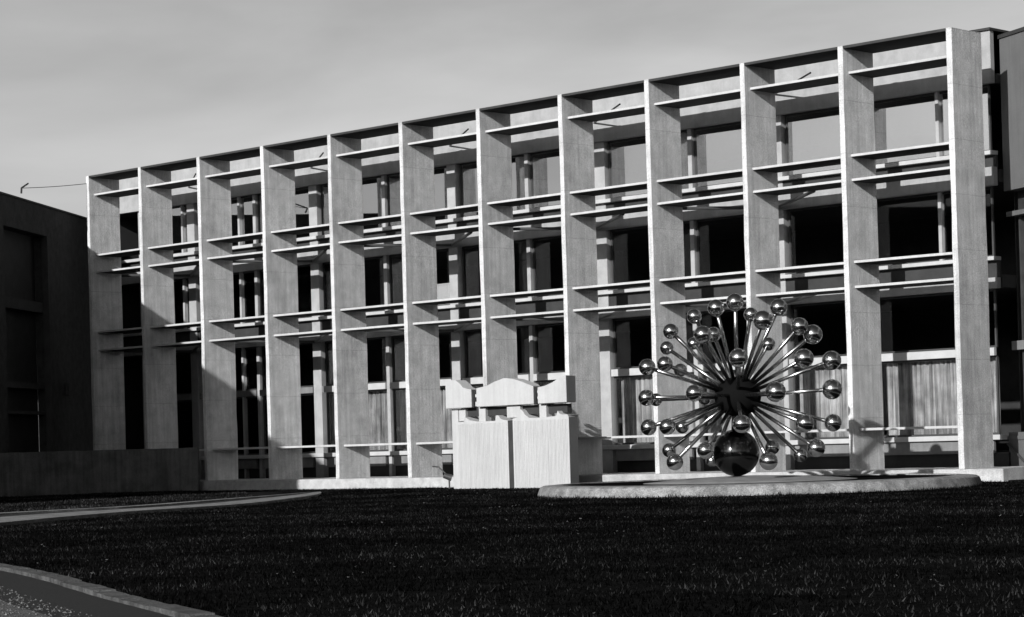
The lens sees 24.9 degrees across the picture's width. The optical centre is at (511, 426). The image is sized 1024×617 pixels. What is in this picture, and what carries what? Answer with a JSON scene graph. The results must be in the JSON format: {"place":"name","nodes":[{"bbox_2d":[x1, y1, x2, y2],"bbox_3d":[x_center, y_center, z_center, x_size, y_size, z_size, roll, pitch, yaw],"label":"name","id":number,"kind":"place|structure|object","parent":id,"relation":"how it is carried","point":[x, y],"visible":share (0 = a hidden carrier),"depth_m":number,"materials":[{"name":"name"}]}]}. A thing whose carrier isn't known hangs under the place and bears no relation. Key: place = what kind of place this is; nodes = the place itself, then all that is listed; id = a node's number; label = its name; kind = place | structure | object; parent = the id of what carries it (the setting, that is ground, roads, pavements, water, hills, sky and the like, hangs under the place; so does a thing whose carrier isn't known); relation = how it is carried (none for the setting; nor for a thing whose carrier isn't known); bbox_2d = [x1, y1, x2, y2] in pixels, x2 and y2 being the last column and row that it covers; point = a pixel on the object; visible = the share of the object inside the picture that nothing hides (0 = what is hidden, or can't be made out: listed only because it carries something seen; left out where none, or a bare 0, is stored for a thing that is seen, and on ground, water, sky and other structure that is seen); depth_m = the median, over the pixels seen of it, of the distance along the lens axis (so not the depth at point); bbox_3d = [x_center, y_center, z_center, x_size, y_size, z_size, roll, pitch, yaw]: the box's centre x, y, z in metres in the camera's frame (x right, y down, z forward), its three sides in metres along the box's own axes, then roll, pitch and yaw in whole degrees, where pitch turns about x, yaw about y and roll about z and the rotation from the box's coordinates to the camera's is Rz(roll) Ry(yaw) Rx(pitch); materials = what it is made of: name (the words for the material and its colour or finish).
{"place":"outdoors","nodes":[
{"label":"outdoors","id":0,"kind":"place"},
{"bbox_2d":[0,600,49,616],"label":"path","id":1,"kind":"structure","parent":0,"point":[21,611],"depth_m":21.79,"materials":[{"name":"grey gravel"}]},
{"bbox_2d":[0,586,91,616],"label":"gravel","id":2,"kind":"structure","parent":1,"relation":"on","point":[6,613],"depth_m":22.02,"materials":[{"name":"grey gravel"}]},
{"bbox_2d":[0,571,171,616],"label":"gutter","id":3,"kind":"object","parent":1,"relation":"on","point":[59,597],"visible":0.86,"depth_m":23.55,"materials":[{"name":"concrete"}]},
{"bbox_2d":[0,496,278,516],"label":"path","id":4,"kind":"structure","parent":0,"point":[129,508],"depth_m":64.72,"materials":[{"name":"concrete"}]},
{"bbox_2d":[0,492,311,514],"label":"kerb","id":5,"kind":"structure","parent":4,"relation":"on","point":[104,508],"depth_m":65.21,"materials":[{"name":"concrete"}]},
{"bbox_2d":[0,492,320,525],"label":"kerb","id":6,"kind":"structure","parent":4,"relation":"on","point":[19,519],"depth_m":59.70,"materials":[{"name":"concrete"}]},
{"bbox_2d":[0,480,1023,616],"bbox_3d":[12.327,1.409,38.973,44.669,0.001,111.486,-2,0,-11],"label":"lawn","id":7,"kind":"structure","parent":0,"point":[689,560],"depth_m":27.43,"materials":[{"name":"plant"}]},
{"bbox_2d":[432,466,452,488],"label":"ground spotlight","id":8,"kind":"object","parent":7,"relation":"on","point":[448,477],"visible":0.93,"depth_m":80.98,"materials":[{"name":"black paint"}]},
{"bbox_2d":[445,375,578,488],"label":"concrete sculpture","id":9,"kind":"object","parent":7,"relation":"on","point":[518,442],"visible":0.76,"depth_m":78.66,"materials":[{"name":"white concrete"}]},
{"bbox_2d":[537,473,982,497],"bbox_3d":[6.910,1.648,65.211,12.480,0.570,12.480,-2,-1,44],"label":"fountain basin","id":10,"kind":"object","parent":7,"relation":"on","point":[752,485],"visible":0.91,"depth_m":60.74,"materials":[{"name":"concrete"}]},
{"bbox_2d":[638,293,841,475],"bbox_3d":[6.213,-1.055,65.141,6.098,5.256,5.590,-2,-1,44],"label":"starburst sculpture","id":11,"kind":"object","parent":10,"relation":"on","point":[736,397],"visible":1,"depth_m":64.40,"materials":[{"name":"silver metal"}]},
{"bbox_2d":[0,479,1023,597],"bbox_3d":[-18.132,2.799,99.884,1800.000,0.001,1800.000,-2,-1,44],"label":"ground","id":12,"kind":"structure","parent":0,"point":[258,493],"depth_m":75.14,"materials":[{"name":"soil"}]},
{"bbox_2d":[0,191,92,452],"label":"building wing","id":13,"kind":"structure","parent":12,"relation":"on","point":[45,382],"depth_m":101.44,"materials":[{"name":"concrete"},{"name":"glass"}]},
{"bbox_2d":[3,229,53,452],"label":"window","id":14,"kind":"structure","parent":13,"relation":"in","point":[22,308],"depth_m":99.95,"materials":[{"name":"black glass"}]},
{"bbox_2d":[0,447,199,496],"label":"boundary wall","id":15,"kind":"structure","parent":12,"relation":"on","point":[79,472],"depth_m":93.44,"materials":[{"name":"concrete"}]},
{"bbox_2d":[0,563,221,616],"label":"kerb","id":16,"kind":"structure","parent":12,"relation":"on","point":[114,595],"depth_m":24.04,"materials":[{"name":"concrete"}]},
{"bbox_2d":[0,489,253,511],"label":"ground cover","id":17,"kind":"object","parent":12,"relation":"on","point":[49,501],"visible":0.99,"depth_m":78.60,"materials":[{"name":"plant"}]},
{"bbox_2d":[86,27,1023,490],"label":"office building","id":18,"kind":"structure","parent":12,"relation":"on","point":[332,311],"depth_m":83.92,"materials":[{"name":"concrete"}]},
{"bbox_2d":[20,183,86,193],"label":"overhead cable","id":19,"kind":"object","parent":18,"relation":"attached to","point":[43,187],"visible":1,"depth_m":97.22,"materials":[{"name":"black paint"}]},
{"bbox_2d":[172,205,187,253],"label":"window","id":20,"kind":"structure","parent":18,"relation":"in","point":[176,211],"depth_m":101.75,"materials":[{"name":"glass"}]},
{"bbox_2d":[174,279,189,329],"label":"window","id":21,"kind":"structure","parent":18,"relation":"in","point":[178,284],"depth_m":101.75,"materials":[{"name":"glass"}]},
{"bbox_2d":[176,353,191,394],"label":"window","id":22,"kind":"structure","parent":18,"relation":"in","point":[183,360],"depth_m":101.63,"materials":[{"name":"glass"}]},
{"bbox_2d":[177,400,192,447],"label":"window","id":23,"kind":"structure","parent":18,"relation":"in","point":[184,408],"depth_m":101.60,"materials":[{"name":"glass"}]},
{"bbox_2d":[231,195,252,245],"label":"window","id":24,"kind":"structure","parent":18,"relation":"in","point":[246,202],"depth_m":98.55,"materials":[{"name":"glass"}]},
{"bbox_2d":[233,271,255,323],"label":"window","id":25,"kind":"structure","parent":18,"relation":"in","point":[249,286],"depth_m":98.52,"materials":[{"name":"glass"}]},
{"bbox_2d":[235,347,256,390],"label":"window","id":26,"kind":"structure","parent":18,"relation":"in","point":[251,359],"depth_m":98.50,"materials":[{"name":"glass"}]},
{"bbox_2d":[236,396,258,454],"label":"window","id":27,"kind":"structure","parent":18,"relation":"in","point":[252,402],"depth_m":98.48,"materials":[{"name":"glass"}]},
{"bbox_2d":[258,187,309,242],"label":"window","id":28,"kind":"structure","parent":18,"relation":"in","point":[301,194],"depth_m":95.98,"materials":[{"name":"glass"}]},
{"bbox_2d":[260,265,311,321],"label":"window","id":29,"kind":"structure","parent":18,"relation":"in","point":[304,271],"depth_m":95.98,"materials":[{"name":"glass"}]},
{"bbox_2d":[262,343,313,389],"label":"window","id":30,"kind":"structure","parent":18,"relation":"in","point":[305,349],"depth_m":95.96,"materials":[{"name":"glass"}]},
{"bbox_2d":[263,393,315,453],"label":"window","id":31,"kind":"structure","parent":18,"relation":"in","point":[307,400],"depth_m":95.94,"materials":[{"name":"glass"}]},
{"bbox_2d":[321,176,381,234],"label":"window","id":32,"kind":"structure","parent":18,"relation":"in","point":[371,187],"depth_m":93.08,"materials":[{"name":"glass"}]},
{"bbox_2d":[323,256,384,315],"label":"window","id":33,"kind":"structure","parent":18,"relation":"in","point":[326,266],"depth_m":94.89,"materials":[{"name":"metal"}]},
{"bbox_2d":[325,337,386,385],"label":"window","id":34,"kind":"structure","parent":18,"relation":"in","point":[329,344],"depth_m":94.84,"materials":[{"name":"metal"}]},
{"bbox_2d":[326,389,388,452],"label":"window","id":35,"kind":"structure","parent":18,"relation":"in","point":[377,399],"depth_m":93.30,"materials":[{"name":"glass"}]},
{"bbox_2d":[387,166,447,226],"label":"window","id":36,"kind":"structure","parent":18,"relation":"in","point":[440,176],"depth_m":91.77,"materials":[{"name":"glass"}]},
{"bbox_2d":[389,249,449,309],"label":"window","id":37,"kind":"structure","parent":18,"relation":"in","point":[443,290],"depth_m":90.43,"materials":[{"name":"glass"}]},
{"bbox_2d":[391,332,451,381],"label":"window","id":38,"kind":"structure","parent":18,"relation":"in","point":[392,337],"depth_m":92.15,"materials":[{"name":"metal"}]},
{"bbox_2d":[393,386,452,450],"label":"window","id":39,"kind":"structure","parent":18,"relation":"in","point":[446,414],"depth_m":91.74,"materials":[{"name":"glass"}]},
{"bbox_2d":[467,384,482,417],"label":"window","id":40,"kind":"structure","parent":18,"relation":"in","point":[475,385],"depth_m":89.07,"materials":[{"name":"metal"}]},
{"bbox_2d":[460,155,524,216],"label":"window","id":41,"kind":"structure","parent":18,"relation":"in","point":[468,171],"depth_m":88.81,"materials":[{"name":"glass"}]},
{"bbox_2d":[462,240,527,303],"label":"window","id":42,"kind":"structure","parent":18,"relation":"in","point":[463,248],"depth_m":89.29,"materials":[{"name":"metal"}]},
{"bbox_2d":[464,326,529,377],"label":"window","id":43,"kind":"structure","parent":18,"relation":"in","point":[465,332],"depth_m":89.25,"materials":[{"name":"metal"}]},
{"bbox_2d":[530,149,560,207],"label":"window","id":44,"kind":"structure","parent":18,"relation":"in","point":[545,166],"depth_m":86.25,"materials":[{"name":"glass"}]},
{"bbox_2d":[533,236,562,296],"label":"window","id":45,"kind":"structure","parent":18,"relation":"in","point":[534,252],"depth_m":86.67,"materials":[{"name":"metal"}]},
{"bbox_2d":[535,323,564,373],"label":"window","id":46,"kind":"structure","parent":18,"relation":"in","point":[536,326],"depth_m":86.63,"materials":[{"name":"metal"}]},
{"bbox_2d":[537,380,565,415],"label":"window","id":47,"kind":"structure","parent":18,"relation":"in","point":[548,381],"depth_m":86.50,"materials":[{"name":"metal"}]},
{"bbox_2d":[608,130,688,197],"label":"window","id":48,"kind":"structure","parent":18,"relation":"in","point":[627,157],"depth_m":83.29,"materials":[{"name":"glass"}]},
{"bbox_2d":[610,221,690,289],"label":"window","id":49,"kind":"structure","parent":18,"relation":"in","point":[612,242],"depth_m":83.92,"materials":[{"name":"metal"}]},
{"bbox_2d":[613,313,693,368],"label":"window","id":50,"kind":"structure","parent":18,"relation":"in","point":[614,320],"depth_m":83.90,"materials":[{"name":"metal"}]},
{"bbox_2d":[615,372,695,444],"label":"window","id":51,"kind":"structure","parent":18,"relation":"in","point":[634,413],"depth_m":83.62,"materials":[{"name":"glass"}]},
{"bbox_2d":[694,122,742,186],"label":"window","id":52,"kind":"structure","parent":18,"relation":"in","point":[718,148],"depth_m":80.47,"materials":[{"name":"glass"}]},
{"bbox_2d":[697,215,745,282],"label":"window","id":53,"kind":"structure","parent":18,"relation":"in","point":[698,227],"depth_m":81.10,"materials":[{"name":"metal"}]},
{"bbox_2d":[700,309,745,363],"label":"window","id":54,"kind":"structure","parent":18,"relation":"in","point":[701,344],"depth_m":80.94,"materials":[{"name":"metal"}]},
{"bbox_2d":[701,370,749,441],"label":"window","id":55,"kind":"structure","parent":18,"relation":"in","point":[713,428],"depth_m":81.06,"materials":[{"name":"glass"}]},
{"bbox_2d":[785,107,840,175],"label":"window","id":56,"kind":"structure","parent":18,"relation":"in","point":[812,135],"depth_m":77.63,"materials":[{"name":"glass"}]},
{"bbox_2d":[788,204,843,273],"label":"window","id":57,"kind":"structure","parent":18,"relation":"in","point":[789,211],"depth_m":78.29,"materials":[{"name":"metal"}]},
{"bbox_2d":[791,301,846,358],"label":"window","id":58,"kind":"structure","parent":18,"relation":"in","point":[792,306],"depth_m":78.00,"materials":[{"name":"metal"}]},
{"bbox_2d":[793,364,848,439],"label":"window","id":59,"kind":"structure","parent":18,"relation":"in","point":[816,404],"depth_m":77.79,"materials":[{"name":"glass"}]},
{"bbox_2d":[874,85,991,164],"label":"window","id":60,"kind":"structure","parent":18,"relation":"in","point":[907,121],"depth_m":74.82,"materials":[{"name":"glass"}]},
{"bbox_2d":[877,187,994,265],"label":"window","id":61,"kind":"structure","parent":18,"relation":"in","point":[991,188],"depth_m":73.97,"materials":[{"name":"metal"}]},
{"bbox_2d":[880,289,997,353],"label":"window","id":62,"kind":"structure","parent":18,"relation":"in","point":[994,290],"depth_m":74.24,"materials":[{"name":"metal"}]},
{"bbox_2d":[882,356,1000,436],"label":"window","id":63,"kind":"structure","parent":18,"relation":"in","point":[920,393],"depth_m":74.88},
{"bbox_2d":[997,27,1023,465],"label":"building wing","id":64,"kind":"structure","parent":12,"relation":"on","point":[1011,44],"depth_m":72.18,"materials":[{"name":"grey concrete"}]},
{"bbox_2d":[0,0,1023,216],"label":"sky","id":65,"kind":"structure","parent":0,"point":[88,87],"materials":[{"name":"grey"}]},
{"bbox_2d":[25,486,1021,613],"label":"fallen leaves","id":66,"kind":"object","parent":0,"point":[529,527],"visible":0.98,"depth_m":38.08,"materials":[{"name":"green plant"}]}
]}

